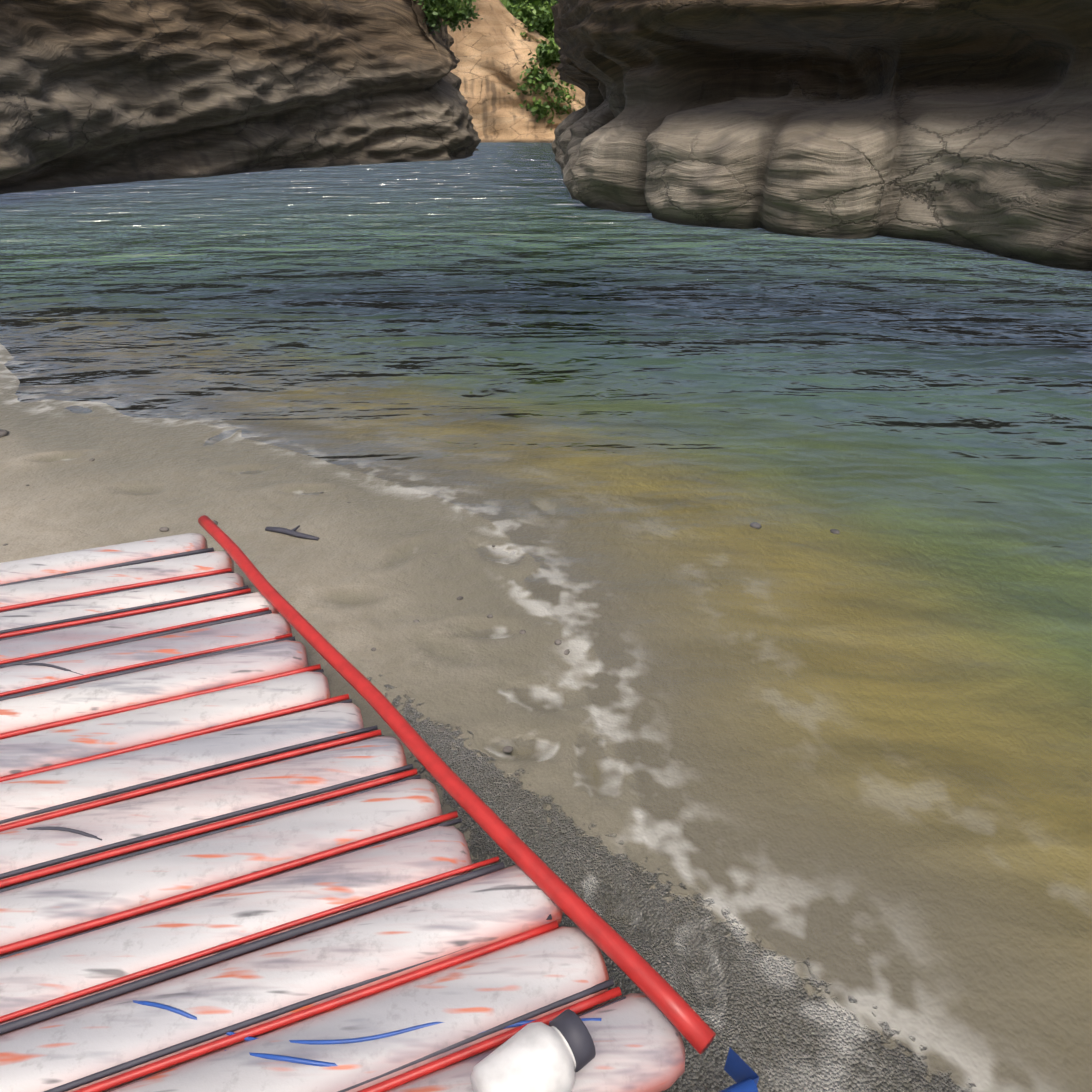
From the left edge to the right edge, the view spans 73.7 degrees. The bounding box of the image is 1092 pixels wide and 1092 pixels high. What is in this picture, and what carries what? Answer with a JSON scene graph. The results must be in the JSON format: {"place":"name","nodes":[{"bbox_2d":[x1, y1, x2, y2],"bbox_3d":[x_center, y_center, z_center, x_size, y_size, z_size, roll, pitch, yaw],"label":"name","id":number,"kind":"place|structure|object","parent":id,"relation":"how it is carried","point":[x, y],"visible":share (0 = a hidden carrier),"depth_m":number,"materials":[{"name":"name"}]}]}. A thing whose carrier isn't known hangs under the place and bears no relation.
{"place":"outdoors","nodes":[
{"label":"outdoors","id":0,"kind":"place"},
{"bbox_2d":[0,0,480,193],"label":"cliff","id":1,"kind":"structure","parent":0,"point":[97,92],"depth_m":19.52,"materials":[{"name":"stone"}]},
{"bbox_2d":[413,0,482,38],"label":"bush","id":2,"kind":"object","parent":1,"relation":"on","point":[451,13],"visible":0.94,"depth_m":25.08,"materials":[{"name":"green plant"}]},
{"bbox_2d":[442,0,584,142],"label":"cliff","id":3,"kind":"structure","parent":0,"point":[492,48],"depth_m":39.53,"materials":[{"name":"beige stone"}]},
{"bbox_2d":[500,0,555,8],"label":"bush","id":4,"kind":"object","parent":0,"point":[504,2],"depth_m":41.83,"materials":[{"name":"green plant"}]},
{"bbox_2d":[508,0,550,9],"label":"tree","id":5,"kind":"object","parent":4,"relation":"on","point":[529,1],"visible":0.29,"depth_m":41.51,"materials":[{"name":"green plant"}]},
{"bbox_2d":[506,0,555,34],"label":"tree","id":6,"kind":"object","parent":4,"relation":"on","point":[524,11],"visible":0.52,"depth_m":40.09,"materials":[{"name":"green plant"}]},
{"bbox_2d":[518,19,548,40],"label":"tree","id":7,"kind":"object","parent":4,"relation":"on","point":[541,32],"visible":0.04,"depth_m":40.06,"materials":[{"name":"green plant"}]},
{"bbox_2d":[513,64,556,100],"bbox_3d":[-0.723,-25.203,40.545,3.023,2.666,3.244,-12,33,-20],"label":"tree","id":8,"kind":"object","parent":4,"relation":"on","point":[535,72],"visible":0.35,"depth_m":39.27,"materials":[{"name":"green plant"}]},
{"bbox_2d":[515,7,555,43],"bbox_3d":[-0.260,-28.566,41.136,3.507,2.928,4.116,-1,31,-1],"label":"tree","id":9,"kind":"object","parent":4,"relation":"on","point":[536,26],"visible":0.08,"depth_m":39.83,"materials":[{"name":"green plant"}]},
{"bbox_2d":[523,33,560,78],"bbox_3d":[-0.600,-26.656,40.561,3.898,3.128,4.290,-18,35,-27],"label":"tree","id":10,"kind":"object","parent":4,"relation":"on","point":[540,47],"visible":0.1,"depth_m":39.23,"materials":[{"name":"green plant"}]},
{"bbox_2d":[507,69,578,129],"bbox_3d":[-0.403,-24.699,40.370,5.076,2.920,3.002,13,33,20],"label":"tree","id":11,"kind":"object","parent":4,"relation":"on","point":[539,108],"visible":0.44,"depth_m":39.41,"materials":[{"name":"green plant"}]},
{"bbox_2d":[528,40,559,67],"bbox_3d":[-0.057,-26.457,40.700,3.098,2.824,3.738,18,36,28],"label":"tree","id":12,"kind":"object","parent":4,"relation":"on","point":[541,56],"visible":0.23,"depth_m":39.17,"materials":[{"name":"green plant"}]},
{"bbox_2d":[529,55,558,71],"bbox_3d":[0.650,-26.214,40.660,3.579,2.900,3.810,-1,31,-1],"label":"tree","id":13,"kind":"object","parent":4,"relation":"on","point":[541,63],"visible":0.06,"depth_m":39.63,"materials":[{"name":"green plant"}]},
{"bbox_2d":[543,23,553,37],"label":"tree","id":14,"kind":"object","parent":4,"relation":"on","point":[551,28],"visible":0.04,"depth_m":40.83,"materials":[{"name":"green plant"}]},
{"bbox_2d":[0,272,1091,1091],"bbox_3d":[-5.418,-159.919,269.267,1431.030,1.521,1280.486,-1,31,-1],"label":"ground","id":15,"kind":"structure","parent":0,"point":[382,564],"depth_m":2.60,"materials":[{"name":"beige sand"}]},
{"bbox_2d":[265,525,318,539],"bbox_3d":[-1.089,-0.065,3.148,0.267,0.026,0.066,12,33,19],"label":"driftwood stick","id":16,"kind":"object","parent":15,"relation":"on","point":[292,532],"visible":1,"depth_m":3.13,"materials":[{"name":"grey wood"}]},
{"bbox_2d":[0,515,758,1091],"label":"raft","id":17,"kind":"object","parent":15,"relation":"on","point":[234,855],"visible":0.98,"depth_m":1.50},
{"bbox_2d":[471,1009,595,1091],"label":"bottle","id":18,"kind":"object","parent":17,"relation":"on","point":[557,1053],"visible":1,"depth_m":1.12,"materials":[{"name":"white plastic"}]},
{"bbox_2d":[0,429,839,752],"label":"beach pebbles","id":19,"kind":"object","parent":15,"relation":"on","point":[558,641],"visible":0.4,"depth_m":3.02,"materials":[{"name":"stone"}]},
{"bbox_2d":[0,142,1091,1091],"bbox_3d":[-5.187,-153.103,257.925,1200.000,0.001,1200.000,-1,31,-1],"label":"water","id":20,"kind":"structure","parent":0,"point":[486,211],"depth_m":6.69,"materials":[{"name":"blue liquid"}]},
{"bbox_2d":[551,0,1091,270],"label":"cliff","id":21,"kind":"structure","parent":0,"point":[964,123],"depth_m":10.35,"materials":[{"name":"grey stone"}]}
]}

